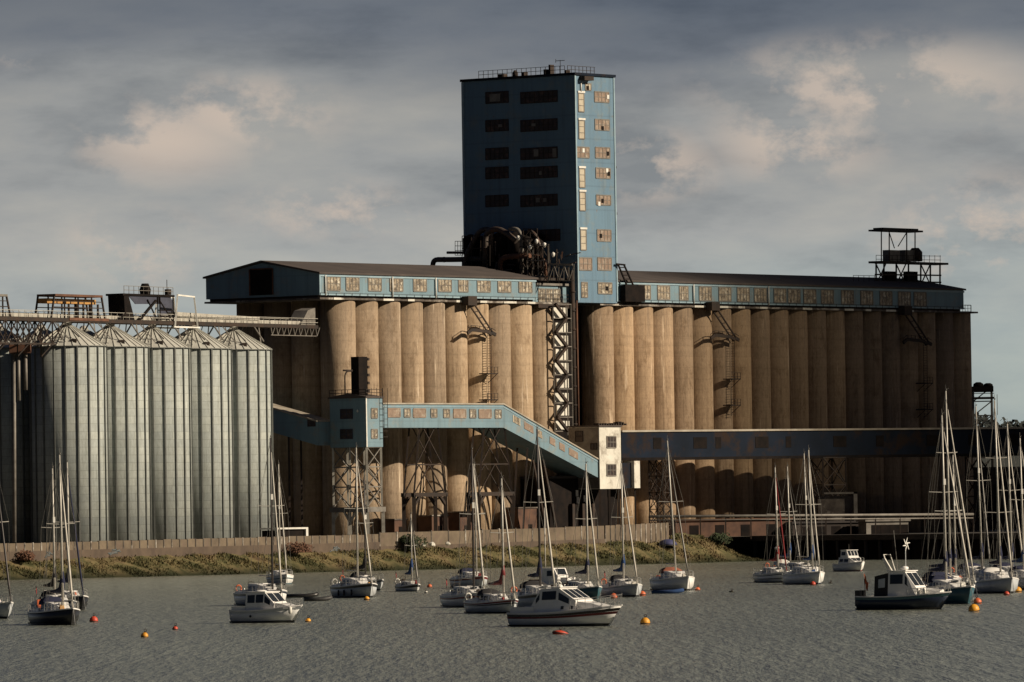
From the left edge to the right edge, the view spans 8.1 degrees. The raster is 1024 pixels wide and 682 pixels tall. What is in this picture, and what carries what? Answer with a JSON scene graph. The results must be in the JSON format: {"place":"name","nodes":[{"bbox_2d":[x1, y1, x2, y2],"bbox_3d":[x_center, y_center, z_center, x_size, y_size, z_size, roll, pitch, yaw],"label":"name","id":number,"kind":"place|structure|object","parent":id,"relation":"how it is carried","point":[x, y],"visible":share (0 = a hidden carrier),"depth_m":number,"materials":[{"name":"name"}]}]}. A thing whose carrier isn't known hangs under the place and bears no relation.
{"place":"outdoors","nodes":[
{"label":"outdoors","id":0,"kind":"place"},
{"bbox_2d":[0,532,768,579],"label":"river bank","id":1,"kind":"structure","parent":0,"point":[298,565],"depth_m":1069.66,"materials":[{"name":"green plant"}]},
{"bbox_2d":[0,534,379,561],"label":"river wall","id":2,"kind":"structure","parent":1,"relation":"on","point":[203,546],"depth_m":1039.67,"materials":[{"name":"concrete"}]},
{"bbox_2d":[286,541,313,553],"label":"bush","id":3,"kind":"object","parent":1,"relation":"on","point":[300,548],"visible":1,"depth_m":1056.86,"materials":[{"name":"brown plant"}]},
{"bbox_2d":[399,534,427,550],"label":"bush","id":4,"kind":"object","parent":1,"relation":"on","point":[403,539],"visible":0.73,"depth_m":1078.19,"materials":[{"name":"green plant"}]},
{"bbox_2d":[377,525,604,549],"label":"river wall","id":5,"kind":"structure","parent":1,"relation":"on","point":[564,534],"depth_m":1097.50,"materials":[{"name":"concrete"}]},
{"bbox_2d":[604,522,668,542],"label":"river wall","id":6,"kind":"structure","parent":1,"relation":"on","point":[647,532],"depth_m":1125.52,"materials":[{"name":"concrete"}]},
{"bbox_2d":[0,558,1023,681],"bbox_3d":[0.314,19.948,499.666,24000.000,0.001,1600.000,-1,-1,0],"label":"water","id":7,"kind":"structure","parent":0,"point":[714,629],"depth_m":473.56,"materials":[{"name":"grey liquid"}]},
{"bbox_2d":[0,486,13,618],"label":"sailing boat","id":8,"kind":"object","parent":7,"relation":"on","point":[6,609],"visible":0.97,"depth_m":601.06,"materials":[{"name":"white plastic"}]},
{"bbox_2d":[27,448,79,624],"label":"sailing boat","id":9,"kind":"object","parent":7,"relation":"on","point":[51,610],"visible":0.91,"depth_m":560.72,"materials":[{"name":"white plastic"}]},
{"bbox_2d":[30,466,76,608],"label":"sailing boat","id":10,"kind":"object","parent":7,"relation":"on","point":[52,583],"visible":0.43,"depth_m":626.93,"materials":[{"name":"white plastic"}]},
{"bbox_2d":[41,460,88,609],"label":"sailing boat","id":11,"kind":"object","parent":7,"relation":"on","point":[82,600],"visible":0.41,"depth_m":654.88,"materials":[{"name":"white plastic"}]},
{"bbox_2d":[233,435,286,604],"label":"sailing boat","id":12,"kind":"object","parent":7,"relation":"on","point":[240,597],"visible":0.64,"depth_m":663.36,"materials":[{"name":"white plastic"}]},
{"bbox_2d":[229,590,302,622],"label":"motor cruiser","id":13,"kind":"object","parent":7,"relation":"on","point":[263,606],"visible":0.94,"depth_m":554.08,"materials":[{"name":"white plastic"}]},
{"bbox_2d":[266,460,293,584],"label":"sailing boat","id":14,"kind":"object","parent":7,"relation":"on","point":[287,578],"visible":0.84,"depth_m":873.11,"materials":[{"name":"white plastic"}]},
{"bbox_2d":[330,446,377,597],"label":"sailing boat","id":15,"kind":"object","parent":7,"relation":"on","point":[357,587],"visible":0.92,"depth_m":717.56,"materials":[{"name":"white plastic"}]},
{"bbox_2d":[339,475,384,590],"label":"sailing boat","id":16,"kind":"object","parent":7,"relation":"on","point":[379,581],"visible":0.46,"depth_m":785.61,"materials":[{"name":"white plastic"}]},
{"bbox_2d":[394,512,419,590],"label":"sailing boat","id":17,"kind":"object","parent":7,"relation":"on","point":[406,585],"visible":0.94,"depth_m":768.50,"materials":[{"name":"white plastic"}]},
{"bbox_2d":[439,443,487,606],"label":"sailing boat","id":18,"kind":"object","parent":7,"relation":"on","point":[454,597],"visible":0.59,"depth_m":628.35,"materials":[{"name":"white plastic"}]},
{"bbox_2d":[449,462,487,587],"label":"sailing boat","id":19,"kind":"object","parent":7,"relation":"on","point":[467,572],"visible":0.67,"depth_m":793.87,"materials":[{"name":"white plastic"}]},
{"bbox_2d":[463,472,517,613],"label":"sailing boat","id":20,"kind":"object","parent":7,"relation":"on","point":[490,600],"visible":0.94,"depth_m":586.42,"materials":[{"name":"white plastic"}]},
{"bbox_2d":[508,426,557,606],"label":"sailing boat","id":21,"kind":"object","parent":7,"relation":"on","point":[528,591],"visible":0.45,"depth_m":610.48,"materials":[{"name":"white plastic"}]},
{"bbox_2d":[519,508,579,586],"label":"fishing boat","id":22,"kind":"object","parent":7,"relation":"on","point":[547,577],"visible":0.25,"depth_m":692.86,"materials":[{"name":"white plastic"}]},
{"bbox_2d":[507,573,622,626],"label":"motor cruiser","id":23,"kind":"object","parent":7,"relation":"on","point":[558,605],"visible":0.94,"depth_m":513.60,"materials":[{"name":"white plastic"}]},
{"bbox_2d":[555,461,601,598],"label":"sailing boat","id":24,"kind":"object","parent":7,"relation":"on","point":[588,588],"visible":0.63,"depth_m":672.92,"materials":[{"name":"white plastic"}]},
{"bbox_2d":[601,461,641,596],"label":"sailing boat","id":25,"kind":"object","parent":7,"relation":"on","point":[625,585],"visible":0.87,"depth_m":690.11,"materials":[{"name":"white plastic"}]},
{"bbox_2d":[649,438,694,590],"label":"sailing boat","id":26,"kind":"object","parent":7,"relation":"on","point":[672,578],"visible":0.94,"depth_m":736.07,"materials":[{"name":"white plastic"}]},
{"bbox_2d":[753,466,789,582],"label":"sailing boat","id":27,"kind":"object","parent":7,"relation":"on","point":[767,574],"visible":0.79,"depth_m":799.99,"materials":[{"name":"white plastic"}]},
{"bbox_2d":[764,465,801,566],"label":"sailing boat","id":28,"kind":"object","parent":7,"relation":"on","point":[782,561],"visible":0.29,"depth_m":860.47,"materials":[{"name":"white plastic"}]},
{"bbox_2d":[776,452,818,570],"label":"sailing boat","id":29,"kind":"object","parent":7,"relation":"on","point":[800,564],"visible":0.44,"depth_m":834.74,"materials":[{"name":"white plastic"}]},
{"bbox_2d":[782,445,824,584],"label":"sailing boat","id":30,"kind":"object","parent":7,"relation":"on","point":[804,575],"visible":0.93,"depth_m":774.78,"materials":[{"name":"white plastic"}]},
{"bbox_2d":[832,550,864,571],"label":"cabin boat","id":31,"kind":"object","parent":7,"relation":"on","point":[850,561],"visible":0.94,"depth_m":927.76,"materials":[{"name":"white plastic"}]},
{"bbox_2d":[855,530,950,609],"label":"workboat","id":32,"kind":"object","parent":7,"relation":"on","point":[904,588],"visible":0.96,"depth_m":571.29,"materials":[{"name":"blue plastic"}]},
{"bbox_2d":[910,385,976,591],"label":"sailing boat","id":33,"kind":"object","parent":7,"relation":"on","point":[949,574],"visible":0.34,"depth_m":643.99,"materials":[{"name":"white plastic"}]},
{"bbox_2d":[920,449,968,580],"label":"sailing boat","id":34,"kind":"object","parent":7,"relation":"on","point":[954,560],"visible":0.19,"depth_m":689.87,"materials":[{"name":"white plastic"}]},
{"bbox_2d":[924,409,974,603],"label":"sailing boat","id":35,"kind":"object","parent":7,"relation":"on","point":[961,593],"visible":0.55,"depth_m":602.96,"materials":[{"name":"white plastic"}]},
{"bbox_2d":[947,404,993,577],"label":"sailing boat","id":36,"kind":"object","parent":7,"relation":"on","point":[977,568],"visible":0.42,"depth_m":731.45,"materials":[{"name":"white plastic"}]},
{"bbox_2d":[970,394,1018,592],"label":"sailing boat","id":37,"kind":"object","parent":7,"relation":"on","point":[994,580],"visible":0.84,"depth_m":670.07,"materials":[{"name":"white plastic"}]},
{"bbox_2d":[993,422,1023,573],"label":"sailing boat","id":38,"kind":"object","parent":7,"relation":"on","point":[1005,566],"visible":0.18,"depth_m":727.80,"materials":[{"name":"white plastic"}]},
{"bbox_2d":[1008,436,1023,589],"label":"sailing boat","id":39,"kind":"object","parent":7,"relation":"on","point":[1019,569],"visible":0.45,"depth_m":696.76,"materials":[{"name":"white plastic"}]},
{"bbox_2d":[0,0,1023,426],"label":"sky","id":40,"kind":"structure","parent":0,"point":[180,143],"materials":[{"name":"grey"}]},
{"bbox_2d":[707,537,753,557],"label":"quay ground","id":41,"kind":"structure","parent":0,"point":[741,546],"depth_m":1168.55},
{"bbox_2d":[729,529,1021,536],"bbox_3d":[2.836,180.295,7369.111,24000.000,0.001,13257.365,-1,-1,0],"label":"ground","id":42,"kind":"structure","parent":0,"point":[996,531],"depth_m":1192.43,"materials":[{"name":"concrete"}]},
{"bbox_2d":[0,324,30,542],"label":"grain bin","id":43,"kind":"object","parent":42,"relation":"on","point":[23,518],"visible":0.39,"depth_m":1042.26,"materials":[{"name":"metal"}]},
{"bbox_2d":[28,322,109,542],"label":"grain bin","id":44,"kind":"object","parent":42,"relation":"on","point":[68,397],"visible":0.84,"depth_m":1036.60,"materials":[{"name":"metal"}]},
{"bbox_2d":[91,323,151,540],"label":"grain bin","id":45,"kind":"object","parent":42,"relation":"on","point":[129,422],"visible":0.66,"depth_m":1046.31,"materials":[{"name":"metal"}]},
{"bbox_2d":[133,324,193,539],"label":"grain bin","id":46,"kind":"object","parent":42,"relation":"on","point":[171,436],"visible":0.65,"depth_m":1055.97,"materials":[{"name":"metal"}]},
{"bbox_2d":[0,308,319,356],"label":"catwalk","id":47,"kind":"object","parent":46,"relation":"on","point":[302,318],"visible":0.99,"depth_m":1058.24,"materials":[{"name":"metal"}]},
{"bbox_2d":[9,345,30,541],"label":"flue pipes","id":48,"kind":"object","parent":47,"relation":"attached to","point":[13,350],"visible":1,"depth_m":1033.84,"materials":[{"name":"grey metal"}]},
{"bbox_2d":[35,294,108,320],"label":"drive frame","id":49,"kind":"object","parent":47,"relation":"on","point":[77,302],"visible":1,"depth_m":1041.70,"materials":[{"name":"metal"}]},
{"bbox_2d":[106,280,174,320],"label":"hopper shed","id":50,"kind":"structure","parent":47,"relation":"on","point":[119,303],"depth_m":1056.26,"materials":[{"name":"metal"}]},
{"bbox_2d":[155,294,199,328],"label":"portal frame","id":51,"kind":"object","parent":47,"relation":"on","point":[167,307],"visible":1,"depth_m":1066.89,"materials":[{"name":"white paint"}]},
{"bbox_2d":[175,325,234,538],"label":"grain bin","id":52,"kind":"object","parent":42,"relation":"on","point":[212,425],"visible":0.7,"depth_m":1065.65,"materials":[{"name":"metal"}]},
{"bbox_2d":[216,326,274,537],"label":"grain bin","id":53,"kind":"object","parent":42,"relation":"on","point":[252,378],"visible":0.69,"depth_m":1075.31,"materials":[{"name":"metal"}]},
{"bbox_2d":[260,527,307,536],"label":"shelter","id":54,"kind":"object","parent":42,"relation":"on","point":[291,533],"visible":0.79,"depth_m":1064.89,"materials":[{"name":"white paint"}]},
{"bbox_2d":[273,403,329,529],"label":"conveyor gallery","id":55,"kind":"object","parent":42,"relation":"on","point":[301,426],"visible":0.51,"depth_m":1098.38,"materials":[{"name":"metal"}]},
{"bbox_2d":[328,357,387,534],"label":"transfer tower","id":56,"kind":"structure","parent":42,"relation":"on","point":[356,416],"depth_m":1095.21,"materials":[{"name":"metal"}]},
{"bbox_2d":[203,260,561,535],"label":"silo block","id":57,"kind":"structure","parent":42,"relation":"on","point":[403,327],"depth_m":1115.71,"materials":[{"name":"concrete"}]},
{"bbox_2d":[249,268,273,295],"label":"gable door","id":58,"kind":"structure","parent":57,"relation":"in","point":[260,279],"depth_m":1107.08,"materials":[{"name":"metal"}]},
{"bbox_2d":[327,276,340,290],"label":"window","id":59,"kind":"structure","parent":57,"relation":"in","point":[333,283],"depth_m":1102.76,"materials":[{"name":"beige glass"}]},
{"bbox_2d":[345,277,359,290],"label":"window","id":60,"kind":"structure","parent":57,"relation":"in","point":[352,283],"depth_m":1106.27,"materials":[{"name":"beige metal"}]},
{"bbox_2d":[462,296,497,402],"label":"access ladder","id":61,"kind":"object","parent":57,"relation":"attached to","point":[469,301],"visible":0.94,"depth_m":1129.15,"materials":[{"name":"metal"}]},
{"bbox_2d":[532,283,575,308],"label":"link bridge","id":62,"kind":"structure","parent":57,"relation":"on","point":[551,292],"depth_m":1147.16,"materials":[{"name":"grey metal"}]},
{"bbox_2d":[430,226,580,287],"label":"dust extraction plant","id":63,"kind":"object","parent":62,"relation":"on","point":[517,251],"visible":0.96,"depth_m":1152.05,"materials":[{"name":"metal"}]},
{"bbox_2d":[379,519,407,532],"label":"brick store","id":64,"kind":"structure","parent":42,"relation":"on","point":[393,525],"depth_m":1108.09,"materials":[{"name":"brick"}]},
{"bbox_2d":[417,515,448,531],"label":"brick store","id":65,"kind":"structure","parent":42,"relation":"on","point":[425,523],"depth_m":1115.67,"materials":[{"name":"brick"}]},
{"bbox_2d":[448,511,471,530],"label":"brick store","id":66,"kind":"structure","parent":42,"relation":"on","point":[453,520],"depth_m":1120.87,"materials":[{"name":"brick"}]},
{"bbox_2d":[382,403,598,531],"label":"conveyor gallery","id":67,"kind":"object","parent":42,"relation":"on","point":[506,426],"visible":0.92,"depth_m":1117.74,"materials":[{"name":"metal"}]},
{"bbox_2d":[505,507,537,528],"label":"brick store","id":68,"kind":"structure","parent":42,"relation":"on","point":[532,512],"depth_m":1133.06,"materials":[{"name":"brick"}]},
{"bbox_2d":[552,270,581,475],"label":"stair tower","id":69,"kind":"structure","parent":42,"relation":"on","point":[567,367],"depth_m":1148.26,"materials":[{"name":"metal"}]},
{"bbox_2d":[519,476,617,527],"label":"annexe","id":70,"kind":"structure","parent":42,"relation":"on","point":[566,492],"depth_m":1138.45,"materials":[{"name":"white paint"}]},
{"bbox_2d":[566,422,626,525],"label":"transfer house","id":71,"kind":"structure","parent":42,"relation":"on","point":[601,442],"depth_m":1139.99,"materials":[{"name":"paint"}]},
{"bbox_2d":[622,461,639,523],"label":"hut","id":72,"kind":"object","parent":42,"relation":"on","point":[631,473],"visible":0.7,"depth_m":1147.49,"materials":[{"name":"metal"}]},
{"bbox_2d":[578,270,977,531],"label":"silo block","id":73,"kind":"structure","parent":42,"relation":"on","point":[823,352],"depth_m":1194.23,"materials":[{"name":"concrete"}]},
{"bbox_2d":[460,59,617,303],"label":"grain tower","id":74,"kind":"structure","parent":73,"relation":"on","point":[539,152],"depth_m":1155.98,"materials":[{"name":"metal"}]},
{"bbox_2d":[485,91,508,103],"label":"window","id":75,"kind":"structure","parent":74,"relation":"in","point":[504,95],"depth_m":1160.21,"materials":[{"name":"glass"}]},
{"bbox_2d":[485,119,508,131],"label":"window","id":76,"kind":"structure","parent":74,"relation":"in","point":[490,125],"depth_m":1160.49,"materials":[{"name":"glass"}]},
{"bbox_2d":[485,147,508,159],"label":"window","id":77,"kind":"structure","parent":74,"relation":"in","point":[503,152],"depth_m":1160.49,"materials":[{"name":"glass"}]},
{"bbox_2d":[485,166,508,178],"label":"window","id":78,"kind":"structure","parent":74,"relation":"in","point":[490,172],"depth_m":1160.49,"materials":[{"name":"glass"}]},
{"bbox_2d":[485,194,508,206],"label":"window","id":79,"kind":"structure","parent":74,"relation":"in","point":[490,200],"depth_m":1160.49,"materials":[{"name":"glass"}]},
{"bbox_2d":[520,90,557,103],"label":"window","id":80,"kind":"structure","parent":74,"relation":"in","point":[550,95],"depth_m":1155.40,"materials":[{"name":"glass"}]},
{"bbox_2d":[520,118,557,131],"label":"window","id":81,"kind":"structure","parent":74,"relation":"in","point":[540,124],"depth_m":1155.12,"materials":[{"name":"glass"}]},
{"bbox_2d":[520,146,557,159],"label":"window","id":82,"kind":"structure","parent":74,"relation":"in","point":[543,152],"depth_m":1155.40,"materials":[{"name":"glass"}]},
{"bbox_2d":[520,166,557,178],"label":"window","id":83,"kind":"structure","parent":74,"relation":"in","point":[547,171],"depth_m":1155.12,"materials":[{"name":"glass"}]},
{"bbox_2d":[520,194,557,206],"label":"window","id":84,"kind":"structure","parent":74,"relation":"in","point":[552,199],"depth_m":1155.12,"materials":[{"name":"glass"}]},
{"bbox_2d":[522,229,559,240],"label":"window","id":85,"kind":"structure","parent":74,"relation":"in","point":[548,234],"depth_m":1153.71,"materials":[{"name":"glass"}]},
{"bbox_2d":[597,257,611,270],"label":"window","id":86,"kind":"structure","parent":74,"relation":"in","point":[603,263],"depth_m":1155.69,"materials":[{"name":"beige glass"}]},
{"bbox_2d":[616,263,644,301],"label":"roof stair","id":87,"kind":"object","parent":73,"relation":"on","point":[632,293],"visible":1,"depth_m":1159.92,"materials":[{"name":"black metal"}]},
{"bbox_2d":[705,302,740,415],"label":"access ladder","id":88,"kind":"object","parent":73,"relation":"attached to","point":[713,307],"visible":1,"depth_m":1179.88,"materials":[{"name":"metal"}]},
{"bbox_2d":[718,287,731,301],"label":"window","id":89,"kind":"structure","parent":73,"relation":"in","point":[724,293],"depth_m":1181.94,"materials":[{"name":"beige glass"}]},
{"bbox_2d":[773,288,786,302],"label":"window","id":90,"kind":"structure","parent":73,"relation":"in","point":[780,294],"depth_m":1194.12,"materials":[{"name":"beige glass"}]},
{"bbox_2d":[803,289,816,303],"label":"window","id":91,"kind":"structure","parent":73,"relation":"in","point":[809,295],"depth_m":1200.55,"materials":[{"name":"beige glass"}]},
{"bbox_2d":[853,228,947,283],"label":"rooftop gantry","id":92,"kind":"object","parent":73,"relation":"on","point":[912,256],"visible":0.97,"depth_m":1234.64,"materials":[{"name":"metal"}]},
{"bbox_2d":[898,306,932,420],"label":"access ladder","id":93,"kind":"object","parent":73,"relation":"attached to","point":[906,311],"visible":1,"depth_m":1222.97,"materials":[{"name":"metal"}]},
{"bbox_2d":[621,427,1023,535],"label":"conveyor bridge","id":94,"kind":"structure","parent":42,"relation":"on","point":[715,444],"depth_m":1176.24,"materials":[{"name":"metal"}]},
{"bbox_2d":[817,492,857,520],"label":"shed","id":95,"kind":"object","parent":42,"relation":"on","point":[838,505],"visible":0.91,"depth_m":1175.67,"materials":[{"name":"concrete"}]},
{"bbox_2d":[856,519,910,533],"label":"shed","id":96,"kind":"structure","parent":42,"relation":"on","point":[886,526],"depth_m":1166.97,"materials":[{"name":"grey metal"}]},
{"bbox_2d":[973,467,1023,529],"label":"shed","id":97,"kind":"structure","parent":42,"relation":"on","point":[1006,493],"depth_m":1291.61,"materials":[{"name":"black metal"}]},
{"bbox_2d":[988,484,996,529],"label":"door","id":98,"kind":"structure","parent":97,"relation":"in","point":[990,485],"depth_m":1291.15,"materials":[{"name":"black metal"}]},
{"bbox_2d":[975,456,1023,466],"bbox_3d":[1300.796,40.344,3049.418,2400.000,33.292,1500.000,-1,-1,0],"label":"hill","id":99,"kind":"structure","parent":42,"relation":"on","point":[1005,462],"depth_m":2481.68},
{"bbox_2d":[975,413,1023,426],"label":"wood","id":100,"kind":"object","parent":99,"relation":"on","point":[986,423],"visible":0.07,"depth_m":2539.05,"materials":[{"name":"green plant"}]},
{"bbox_2d":[744,532,1021,559],"bbox_3d":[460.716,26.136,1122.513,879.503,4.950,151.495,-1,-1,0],"label":"quay","id":101,"kind":"structure","parent":0,"point":[871,546],"depth_m":1139.79,"materials":[{"name":"black concrete"}]},
{"bbox_2d":[658,518,792,537],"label":"shed","id":102,"kind":"structure","parent":101,"relation":"on","point":[738,528],"depth_m":1163.62,"materials":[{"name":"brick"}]},
{"bbox_2d":[649,513,973,538],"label":"pipe bridge","id":103,"kind":"structure","parent":101,"relation":"on","point":[801,515],"depth_m":1154.05,"materials":[{"name":"grey metal"}]},
{"bbox_2d":[786,521,857,534],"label":"shed","id":104,"kind":"structure","parent":101,"relation":"on","point":[837,527],"depth_m":1168.02,"materials":[{"name":"brown brick"}]},
{"bbox_2d":[972,382,997,466],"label":"loading tower","id":105,"kind":"structure","parent":0,"point":[981,387],"depth_m":1329.76,"materials":[{"name":"grey metal"}]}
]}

